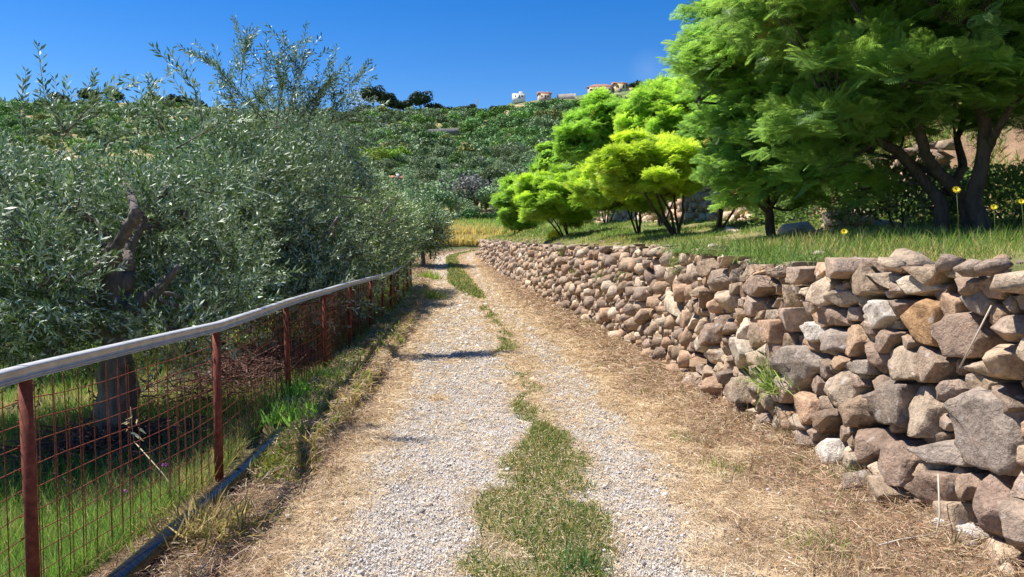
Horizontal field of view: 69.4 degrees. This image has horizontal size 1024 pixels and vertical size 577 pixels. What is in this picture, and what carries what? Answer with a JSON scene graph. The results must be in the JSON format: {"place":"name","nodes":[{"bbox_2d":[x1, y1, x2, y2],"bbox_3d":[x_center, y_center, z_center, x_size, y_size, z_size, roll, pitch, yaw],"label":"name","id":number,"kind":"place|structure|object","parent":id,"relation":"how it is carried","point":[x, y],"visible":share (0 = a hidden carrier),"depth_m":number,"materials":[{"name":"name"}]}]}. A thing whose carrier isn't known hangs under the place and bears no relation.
{"place":"outdoors","nodes":[
{"label":"outdoors","id":0,"kind":"place"},
{"bbox_2d":[0,255,411,576],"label":"tall grass","id":1,"kind":"structure","parent":0,"point":[51,551],"depth_m":5.41,"materials":[{"name":"green plant"}]},
{"bbox_2d":[2,90,759,226],"bbox_3d":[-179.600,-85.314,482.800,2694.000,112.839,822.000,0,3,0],"label":"hillside","id":2,"kind":"structure","parent":0,"point":[440,125],"depth_m":271.64,"materials":[{"name":"green plant"}]},
{"bbox_2d":[76,88,100,98],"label":"oak tree","id":3,"kind":"object","parent":2,"relation":"on","point":[84,96],"visible":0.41,"depth_m":394.81,"materials":[{"name":"green plant"}]},
{"bbox_2d":[164,93,185,105],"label":"oak tree","id":4,"kind":"object","parent":2,"relation":"on","point":[178,99],"visible":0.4,"depth_m":395.61,"materials":[{"name":"green plant"}]},
{"bbox_2d":[0,83,717,162],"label":"grove","id":5,"kind":"object","parent":2,"relation":"on","point":[481,138],"visible":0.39,"depth_m":281.20,"materials":[{"name":"green plant"}]},
{"bbox_2d":[361,152,381,160],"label":"citrus tree","id":6,"kind":"object","parent":2,"relation":"on","point":[373,157],"visible":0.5,"depth_m":183.35,"materials":[{"name":"green plant"}]},
{"bbox_2d":[360,84,385,105],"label":"pine tree","id":7,"kind":"object","parent":2,"relation":"on","point":[373,92],"visible":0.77,"depth_m":392.43,"materials":[{"name":"green plant"}]},
{"bbox_2d":[366,147,388,157],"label":"citrus tree","id":8,"kind":"object","parent":2,"relation":"on","point":[382,153],"visible":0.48,"depth_m":190.97,"materials":[{"name":"green plant"}]},
{"bbox_2d":[366,159,388,172],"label":"olive tree","id":9,"kind":"object","parent":2,"relation":"on","point":[381,165],"visible":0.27,"depth_m":170.13,"materials":[{"name":"green plant"}]},
{"bbox_2d":[375,91,396,105],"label":"pine tree","id":10,"kind":"object","parent":2,"relation":"on","point":[385,97],"visible":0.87,"depth_m":394.56,"materials":[{"name":"green plant"}]},
{"bbox_2d":[378,158,397,169],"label":"olive tree","id":11,"kind":"object","parent":2,"relation":"on","point":[390,163],"visible":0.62,"depth_m":179.56,"materials":[{"name":"green plant"}]},
{"bbox_2d":[385,149,401,158],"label":"citrus tree","id":12,"kind":"object","parent":2,"relation":"on","point":[393,153],"visible":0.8,"depth_m":192.24,"materials":[{"name":"green plant"}]},
{"bbox_2d":[390,153,411,164],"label":"olive tree","id":13,"kind":"object","parent":2,"relation":"on","point":[403,160],"visible":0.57,"depth_m":192.98,"materials":[{"name":"green plant"}]},
{"bbox_2d":[386,187,425,202],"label":"olive tree","id":14,"kind":"object","parent":2,"relation":"on","point":[410,192],"visible":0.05,"depth_m":80.69,"materials":[{"name":"green plant"}]},
{"bbox_2d":[396,168,418,175],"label":"olive tree","id":15,"kind":"object","parent":2,"relation":"on","point":[401,173],"visible":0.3,"depth_m":163.48,"materials":[{"name":"green plant"}]},
{"bbox_2d":[399,176,423,187],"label":"olive tree","id":16,"kind":"object","parent":2,"relation":"on","point":[411,183],"visible":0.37,"depth_m":135.95,"materials":[{"name":"green plant"}]},
{"bbox_2d":[406,150,426,162],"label":"olive tree","id":17,"kind":"object","parent":2,"relation":"on","point":[419,156],"visible":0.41,"depth_m":189.09,"materials":[{"name":"green plant"}]},
{"bbox_2d":[408,157,431,170],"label":"olive tree","id":18,"kind":"object","parent":2,"relation":"on","point":[417,163],"visible":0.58,"depth_m":176.98,"materials":[{"name":"green plant"}]},
{"bbox_2d":[408,90,433,108],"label":"pine tree","id":19,"kind":"object","parent":2,"relation":"on","point":[415,98],"visible":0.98,"depth_m":393.19,"materials":[{"name":"green plant"}]},
{"bbox_2d":[411,166,438,180],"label":"olive tree","id":20,"kind":"object","parent":2,"relation":"on","point":[427,173],"visible":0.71,"depth_m":152.79,"materials":[{"name":"green plant"}]},
{"bbox_2d":[424,156,446,167],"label":"olive tree","id":21,"kind":"object","parent":2,"relation":"on","point":[432,160],"visible":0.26,"depth_m":181.24,"materials":[{"name":"green plant"}]},
{"bbox_2d":[413,128,460,135],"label":"terrace wall","id":22,"kind":"structure","parent":2,"relation":"on","point":[453,131],"depth_m":292.59,"materials":[{"name":"stone"}]},
{"bbox_2d":[418,183,461,209],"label":"olive tree","id":23,"kind":"object","parent":2,"relation":"on","point":[448,199],"visible":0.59,"depth_m":93.00,"materials":[{"name":"green plant"}]},
{"bbox_2d":[429,146,453,157],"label":"olive tree","id":24,"kind":"object","parent":2,"relation":"on","point":[436,151],"visible":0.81,"depth_m":204.73,"materials":[{"name":"green plant"}]},
{"bbox_2d":[429,178,460,211],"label":"olive tree","id":25,"kind":"object","parent":2,"relation":"on","point":[439,185],"visible":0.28,"depth_m":109.93,"materials":[{"name":"green plant"}]},
{"bbox_2d":[446,151,468,164],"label":"broadleaf tree","id":26,"kind":"object","parent":2,"relation":"on","point":[455,156],"visible":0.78,"depth_m":189.66,"materials":[{"name":"green plant"}]},
{"bbox_2d":[446,167,473,180],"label":"broadleaf tree","id":27,"kind":"object","parent":2,"relation":"on","point":[462,172],"visible":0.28,"depth_m":149.58,"materials":[{"name":"green plant"}]},
{"bbox_2d":[451,198,475,211],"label":"olive tree","id":28,"kind":"object","parent":2,"relation":"on","point":[462,202],"visible":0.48,"depth_m":99.17,"materials":[{"name":"green plant"}]},
{"bbox_2d":[438,164,489,197],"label":"bare tree","id":29,"kind":"object","parent":2,"relation":"on","point":[476,179],"visible":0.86,"depth_m":103.20,"materials":[{"name":"grey plant"}]},
{"bbox_2d":[449,185,478,204],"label":"olive tree","id":30,"kind":"object","parent":2,"relation":"on","point":[461,193],"visible":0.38,"depth_m":103.11,"materials":[{"name":"green plant"}]},
{"bbox_2d":[460,204,481,212],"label":"olive tree","id":31,"kind":"object","parent":2,"relation":"on","point":[466,207],"visible":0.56,"depth_m":96.53,"materials":[{"name":"green plant"}]},
{"bbox_2d":[458,155,490,169],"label":"olive tree","id":32,"kind":"object","parent":2,"relation":"on","point":[474,162],"visible":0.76,"depth_m":171.75,"materials":[{"name":"green plant"}]},
{"bbox_2d":[455,175,496,207],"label":"bare tree","id":33,"kind":"object","parent":2,"relation":"on","point":[489,183],"visible":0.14,"depth_m":106.46,"materials":[{"name":"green plant"}]},
{"bbox_2d":[474,177,505,211],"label":"olive tree","id":34,"kind":"object","parent":2,"relation":"on","point":[485,195],"visible":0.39,"depth_m":100.01,"materials":[{"name":"green plant"}]},
{"bbox_2d":[479,163,511,183],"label":"olive tree","id":35,"kind":"object","parent":2,"relation":"on","point":[495,171],"visible":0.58,"depth_m":140.07,"materials":[{"name":"green plant"}]},
{"bbox_2d":[488,143,508,156],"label":"olive tree","id":36,"kind":"object","parent":2,"relation":"on","point":[496,151],"visible":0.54,"depth_m":205.97,"materials":[{"name":"green plant"}]},
{"bbox_2d":[498,144,524,157],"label":"olive tree","id":37,"kind":"object","parent":2,"relation":"on","point":[511,150],"visible":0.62,"depth_m":192.21,"materials":[{"name":"green plant"}]},
{"bbox_2d":[506,166,530,176],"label":"olive tree","id":38,"kind":"object","parent":2,"relation":"on","point":[518,171],"visible":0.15,"depth_m":123.98,"materials":[{"name":"green plant"}]},
{"bbox_2d":[512,92,525,103],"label":"white house","id":39,"kind":"structure","parent":2,"relation":"on","point":[518,97],"depth_m":391.72,"materials":[{"name":"white paint"}]},
{"bbox_2d":[509,151,528,165],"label":"olive tree","id":40,"kind":"object","parent":2,"relation":"on","point":[515,158],"visible":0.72,"depth_m":183.17,"materials":[{"name":"green plant"}]},
{"bbox_2d":[519,152,536,164],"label":"olive tree","id":41,"kind":"object","parent":2,"relation":"on","point":[524,159],"visible":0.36,"depth_m":175.59,"materials":[{"name":"green plant"}]},
{"bbox_2d":[537,91,551,100],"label":"house","id":42,"kind":"structure","parent":2,"relation":"on","point":[542,96],"depth_m":390.22,"materials":[{"name":"paint"}]},
{"bbox_2d":[557,93,575,99],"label":"retaining wall","id":43,"kind":"structure","parent":2,"relation":"on","point":[567,96],"depth_m":386.51,"materials":[{"name":"concrete"}]},
{"bbox_2d":[586,84,612,92],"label":"villa","id":44,"kind":"object","parent":2,"relation":"on","point":[606,86],"visible":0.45,"depth_m":389.13,"materials":[{"name":"paint"}]},
{"bbox_2d":[611,82,632,91],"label":"yellow villa","id":45,"kind":"object","parent":2,"relation":"on","point":[619,86],"visible":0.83,"depth_m":387.60,"materials":[{"name":"paint"}]},
{"bbox_2d":[434,218,552,246],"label":"field grass","id":46,"kind":"structure","parent":0,"point":[468,232],"depth_m":71.90,"materials":[{"name":"yellow plant"}]},
{"bbox_2d":[0,0,997,111],"label":"sky","id":47,"kind":"structure","parent":0,"point":[463,52],"materials":[{"name":"blue"}]},
{"bbox_2d":[0,102,1023,576],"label":"ground","id":48,"kind":"structure","parent":0,"point":[1008,136],"depth_m":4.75,"materials":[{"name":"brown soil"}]},
{"bbox_2d":[5,142,166,356],"bbox_3d":[-8.171,-0.545,12.745,4.448,4.173,8.337,-3,5,-43],"label":"olive tree","id":49,"kind":"object","parent":48,"relation":"on","point":[103,167],"visible":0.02,"depth_m":11.64,"materials":[{"name":"green plant"}]},
{"bbox_2d":[0,410,238,490],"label":"brush pile","id":50,"kind":"object","parent":48,"relation":"on","point":[88,435],"visible":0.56,"depth_m":6.11,"materials":[{"name":"plant"}]},
{"bbox_2d":[0,40,305,455],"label":"olive tree","id":51,"kind":"object","parent":48,"relation":"on","point":[107,305],"visible":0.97,"depth_m":6.28,"materials":[{"name":"green plant"}]},
{"bbox_2d":[122,407,186,504],"bbox_3d":[-2.177,1.043,4.571,0.592,0.586,0.078,1,4,24],"label":"oat stalk","id":52,"kind":"object","parent":48,"relation":"on","point":[137,435],"visible":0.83,"depth_m":4.65,"materials":[{"name":"plant"}]},
{"bbox_2d":[102,483,292,559],"bbox_3d":[-1.722,1.258,4.044,0.974,0.360,0.868,0,3,0],"label":"weed heap","id":53,"kind":"object","parent":48,"relation":"on","point":[229,519],"visible":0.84,"depth_m":4.03,"materials":[{"name":"beige plant"}]},
{"bbox_2d":[106,424,288,576],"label":"drain pipe","id":54,"kind":"object","parent":48,"relation":"on","point":[142,557],"visible":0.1,"depth_m":3.94,"materials":[{"name":"black plastic"}]},
{"bbox_2d":[75,334,335,424],"bbox_3d":[-3.156,0.992,9.927,2.913,0.731,6.473,0,3,0],"label":"brush pile","id":55,"kind":"object","parent":48,"relation":"on","point":[251,369],"visible":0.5,"depth_m":8.87,"materials":[{"name":"plant"}]},
{"bbox_2d":[0,258,411,576],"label":"wire fence","id":56,"kind":"object","parent":48,"relation":"on","point":[23,375],"visible":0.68,"depth_m":4.21,"materials":[{"name":"metal"}]},
{"bbox_2d":[121,100,315,350],"bbox_3d":[-4.896,-0.868,12.069,3.577,4.423,4.760,0,3,0],"label":"olive tree","id":57,"kind":"object","parent":48,"relation":"on","point":[164,146],"visible":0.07,"depth_m":11.21,"materials":[{"name":"green plant"}]},
{"bbox_2d":[148,15,390,360],"bbox_3d":[-4.218,-1.768,14.770,3.606,5.804,11.503,-1,3,-9],"label":"olive tree","id":58,"kind":"object","parent":48,"relation":"on","point":[319,254],"visible":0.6,"depth_m":11.09,"materials":[{"name":"green plant"}]},
{"bbox_2d":[239,445,323,471],"bbox_3d":[-1.692,1.193,5.320,0.622,0.116,0.604,2,4,25],"label":"weed heap","id":59,"kind":"object","parent":48,"relation":"on","point":[263,459],"visible":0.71,"depth_m":5.21,"materials":[{"name":"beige plant"}]},
{"bbox_2d":[242,393,330,428],"bbox_3d":[-1.921,1.013,6.264,0.631,0.220,0.626,1,4,19],"label":"leafy weed","id":60,"kind":"object","parent":48,"relation":"on","point":[279,417],"visible":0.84,"depth_m":6.21,"materials":[{"name":"green plant"}]},
{"bbox_2d":[258,377,337,403],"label":"leafy weed","id":61,"kind":"object","parent":48,"relation":"on","point":[299,389],"visible":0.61,"depth_m":7.13,"materials":[{"name":"green plant"}]},
{"bbox_2d":[252,309,372,347],"bbox_3d":[-3.289,0.728,13.829,3.007,0.869,6.500,0,3,0],"label":"brush pile","id":62,"kind":"object","parent":48,"relation":"on","point":[317,332],"visible":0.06,"depth_m":13.06,"materials":[{"name":"plant"}]},
{"bbox_2d":[282,364,356,384],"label":"leafy weed","id":63,"kind":"object","parent":48,"relation":"on","point":[323,372],"visible":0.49,"depth_m":8.13,"materials":[{"name":"green plant"}]},
{"bbox_2d":[244,281,429,482],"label":"grass","id":64,"kind":"structure","parent":48,"relation":"on","point":[294,444],"depth_m":6.83,"materials":[{"name":"green plant"}]},
{"bbox_2d":[304,127,395,252],"bbox_3d":[-4.963,-1.733,19.426,3.742,5.402,5.708,0,3,-6],"label":"olive tree","id":65,"kind":"object","parent":48,"relation":"on","point":[371,164],"visible":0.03,"depth_m":19.39,"materials":[{"name":"green plant"}]},
{"bbox_2d":[304,167,419,323],"bbox_3d":[-3.737,-1.387,19.257,2.826,4.397,12.156,0,3,-3],"label":"olive tree","id":66,"kind":"object","parent":48,"relation":"on","point":[379,264],"visible":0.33,"depth_m":16.81,"materials":[{"name":"green plant"}]},
{"bbox_2d":[358,186,431,293],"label":"olive tree","id":67,"kind":"object","parent":48,"relation":"on","point":[410,222],"visible":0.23,"depth_m":22.78,"materials":[{"name":"green plant"}]},
{"bbox_2d":[406,288,447,299],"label":"leafy weed","id":68,"kind":"object","parent":48,"relation":"on","point":[430,294],"visible":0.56,"depth_m":21.47,"materials":[{"name":"green plant"}]},
{"bbox_2d":[402,191,458,265],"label":"olive tree","id":69,"kind":"object","parent":48,"relation":"on","point":[435,224],"visible":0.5,"depth_m":43.24,"materials":[{"name":"green plant"}]},
{"bbox_2d":[414,269,447,279],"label":"leafy weed","id":70,"kind":"object","parent":48,"relation":"on","point":[431,276],"visible":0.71,"depth_m":32.91,"materials":[{"name":"green plant"}]},
{"bbox_2d":[489,172,542,235],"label":"mimosa tree","id":71,"kind":"object","parent":48,"relation":"on","point":[508,215],"visible":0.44,"depth_m":41.93,"materials":[{"name":"green plant"}]},
{"bbox_2d":[511,161,594,237],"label":"mimosa tree","id":72,"kind":"object","parent":48,"relation":"on","point":[543,199],"visible":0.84,"depth_m":24.20,"materials":[{"name":"green plant"}]},
{"bbox_2d":[528,141,585,225],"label":"mimosa tree","id":73,"kind":"object","parent":48,"relation":"on","point":[546,155],"visible":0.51,"depth_m":44.02,"materials":[{"name":"green plant"}]},
{"bbox_2d":[531,533,613,576],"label":"grass tuft","id":74,"kind":"object","parent":48,"relation":"on","point":[582,553],"visible":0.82,"depth_m":3.65,"materials":[{"name":"green plant"}]},
{"bbox_2d":[551,87,627,223],"bbox_3d":[3.834,-5.187,30.002,4.567,5.610,4.981,0,3,0],"label":"mimosa tree","id":75,"kind":"object","parent":48,"relation":"on","point":[585,129],"visible":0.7,"depth_m":28.60,"materials":[{"name":"green plant"}]},
{"bbox_2d":[563,156,681,233],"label":"mimosa tree","id":76,"kind":"object","parent":48,"relation":"on","point":[594,199],"visible":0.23,"depth_m":18.49,"materials":[{"name":"green plant"}]},
{"bbox_2d":[581,126,706,234],"bbox_3d":[2.875,-2.126,15.386,2.790,2.463,3.397,0,3,0],"label":"mimosa tree","id":77,"kind":"object","parent":48,"relation":"on","point":[628,164],"visible":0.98,"depth_m":14.55,"materials":[{"name":"green plant"}]},
{"bbox_2d":[611,72,719,226],"bbox_3d":[4.696,-4.001,21.819,3.287,4.756,3.441,-3,5,-43],"label":"mimosa tree","id":78,"kind":"object","parent":48,"relation":"on","point":[653,107],"visible":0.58,"depth_m":20.86,"materials":[{"name":"green plant"}]},
{"bbox_2d":[650,238,734,252],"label":"grass clump","id":79,"kind":"object","parent":48,"relation":"on","point":[682,245],"visible":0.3,"depth_m":9.21,"materials":[{"name":"green plant"}]},
{"bbox_2d":[674,95,736,228],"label":"mimosa tree","id":80,"kind":"object","parent":48,"relation":"on","point":[721,209],"visible":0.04,"depth_m":16.63,"materials":[{"name":"green plant"}]},
{"bbox_2d":[681,450,760,477],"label":"grass tuft","id":81,"kind":"object","parent":48,"relation":"on","point":[722,464],"visible":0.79,"depth_m":5.29,"materials":[{"name":"beige plant"}]},
{"bbox_2d":[668,232,788,253],"bbox_3d":[2.408,-0.510,8.203,1.345,0.298,1.207,3,5,42],"label":"grass clump","id":82,"kind":"object","parent":48,"relation":"on","point":[701,247],"visible":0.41,"depth_m":8.26,"materials":[{"name":"green plant"}]},
{"bbox_2d":[475,238,1023,576],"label":"dry stone wall","id":83,"kind":"structure","parent":48,"relation":"on","point":[892,395],"depth_m":4.99,"materials":[{"name":"stone"}]},
{"bbox_2d":[663,253,684,276],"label":"wall weed","id":84,"kind":"object","parent":83,"relation":"on","point":[676,259],"depth_m":9.67,"materials":[{"name":"green plant"}]},
{"bbox_2d":[735,345,800,408],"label":"hanging grass","id":85,"kind":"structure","parent":83,"relation":"attached to","point":[766,385],"depth_m":6.05,"materials":[{"name":"green plant"}]},
{"bbox_2d":[764,284,804,319],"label":"wall weed","id":86,"kind":"object","parent":83,"relation":"on","point":[785,298],"depth_m":6.03,"materials":[{"name":"green plant"}]},
{"bbox_2d":[732,237,862,264],"bbox_3d":[2.427,-0.325,6.439,1.145,0.318,1.205,2,4,32],"label":"grass clump","id":87,"kind":"object","parent":83,"relation":"on","point":[777,259],"visible":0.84,"depth_m":6.33,"materials":[{"name":"green plant"}]},
{"bbox_2d":[959,305,991,367],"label":"dry stem","id":88,"kind":"object","parent":83,"relation":"hanging from","point":[983,321],"visible":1,"depth_m":3.88,"materials":[{"name":"plant"}]},
{"bbox_2d":[687,231,816,257],"bbox_3d":[2.316,-0.426,7.285,1.338,0.317,1.240,0,3,0],"label":"grass clump","id":89,"kind":"object","parent":48,"relation":"on","point":[733,252],"visible":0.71,"depth_m":7.20,"materials":[{"name":"green plant"}]},
{"bbox_2d":[485,158,1023,265],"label":"meadow grass","id":90,"kind":"structure","parent":48,"relation":"on","point":[915,240],"depth_m":7.58,"materials":[{"name":"green plant"}]},
{"bbox_2d":[750,412,805,444],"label":"hanging grass","id":91,"kind":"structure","parent":48,"relation":"on","point":[782,432],"depth_m":5.75,"materials":[{"name":"plant"}]},
{"bbox_2d":[655,0,915,235],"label":"mimosa tree","id":92,"kind":"object","parent":48,"relation":"on","point":[734,116],"visible":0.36,"depth_m":9.86,"materials":[{"name":"green plant"}]},
{"bbox_2d":[585,139,1014,222],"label":"terrace wall","id":93,"kind":"structure","parent":48,"relation":"on","point":[696,205],"depth_m":20.85,"materials":[{"name":"stone"}]},
{"bbox_2d":[777,221,822,234],"bbox_3d":[4.521,-0.874,11.527,0.702,0.380,0.814,0,3,0],"label":"boulder","id":94,"kind":"object","parent":48,"relation":"on","point":[806,226],"visible":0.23,"depth_m":11.48,"materials":[{"name":"stone"}]},
{"bbox_2d":[772,521,872,567],"bbox_3d":[1.641,1.323,3.909,0.459,0.111,0.649,2,4,33],"label":"grass tuft","id":95,"kind":"object","parent":48,"relation":"on","point":[809,542],"visible":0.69,"depth_m":3.93,"materials":[{"name":"plant"}]},
{"bbox_2d":[743,185,919,229],"bbox_3d":[5.872,-1.345,12.943,3.724,1.345,1.746,0,3,0],"label":"leafy shrub","id":96,"kind":"object","parent":48,"relation":"on","point":[790,214],"visible":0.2,"depth_m":12.87,"materials":[{"name":"green plant"}]},
{"bbox_2d":[821,209,879,228],"bbox_3d":[5.468,-1.103,11.940,0.928,0.378,0.670,1,3,12],"label":"boulder","id":97,"kind":"object","parent":48,"relation":"on","point":[825,224],"visible":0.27,"depth_m":11.74,"materials":[{"name":"stone"}]},
{"bbox_2d":[699,0,1023,235],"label":"mimosa tree","id":98,"kind":"object","parent":48,"relation":"on","point":[941,58],"visible":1,"depth_m":7.59,"materials":[{"name":"green plant"}]},
{"bbox_2d":[867,219,907,229],"bbox_3d":[5.312,-0.867,10.464,0.582,0.232,0.342,0,3,0],"label":"boulder","id":99,"kind":"object","parent":48,"relation":"on","point":[878,222],"visible":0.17,"depth_m":10.45,"materials":[{"name":"stone"}]},
{"bbox_2d":[878,534,932,545],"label":"dry stem","id":100,"kind":"object","parent":48,"relation":"on","point":[904,539],"visible":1,"depth_m":3.86,"materials":[{"name":"plant"}]},
{"bbox_2d":[820,151,998,231],"bbox_3d":[5.125,-1.030,9.575,2.151,1.554,1.303,0,3,0],"label":"leafy shrub","id":101,"kind":"object","parent":48,"relation":"on","point":[845,212],"visible":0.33,"depth_m":9.41,"materials":[{"name":"green plant"}]},
{"bbox_2d":[931,474,940,532],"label":"dry stem","id":102,"kind":"object","parent":48,"relation":"on","point":[938,503],"visible":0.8,"depth_m":3.96,"materials":[{"name":"plant"}]},
{"bbox_2d":[858,102,1023,209],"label":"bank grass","id":103,"kind":"structure","parent":48,"relation":"on","point":[947,131],"depth_m":12.30,"materials":[{"name":"green plant"}]},
{"bbox_2d":[883,161,1023,221],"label":"leafy shrub","id":104,"kind":"object","parent":48,"relation":"on","point":[914,206],"visible":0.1,"depth_m":11.25,"materials":[{"name":"green plant"}]},
{"bbox_2d":[931,159,1023,229],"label":"leafy shrub","id":105,"kind":"object","parent":48,"relation":"on","point":[1013,173],"visible":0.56,"depth_m":8.84,"materials":[{"name":"foliage"},{"name":"bark"}]},
{"bbox_2d":[445,249,623,576],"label":"grass","id":106,"kind":"structure","parent":0,"point":[460,280],"depth_m":4.48,"materials":[{"name":"green plant"}]},
{"bbox_2d":[180,250,970,576],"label":"gravel road","id":107,"kind":"structure","parent":0,"point":[447,572],"depth_m":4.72,"materials":[{"name":"grey gravel"}]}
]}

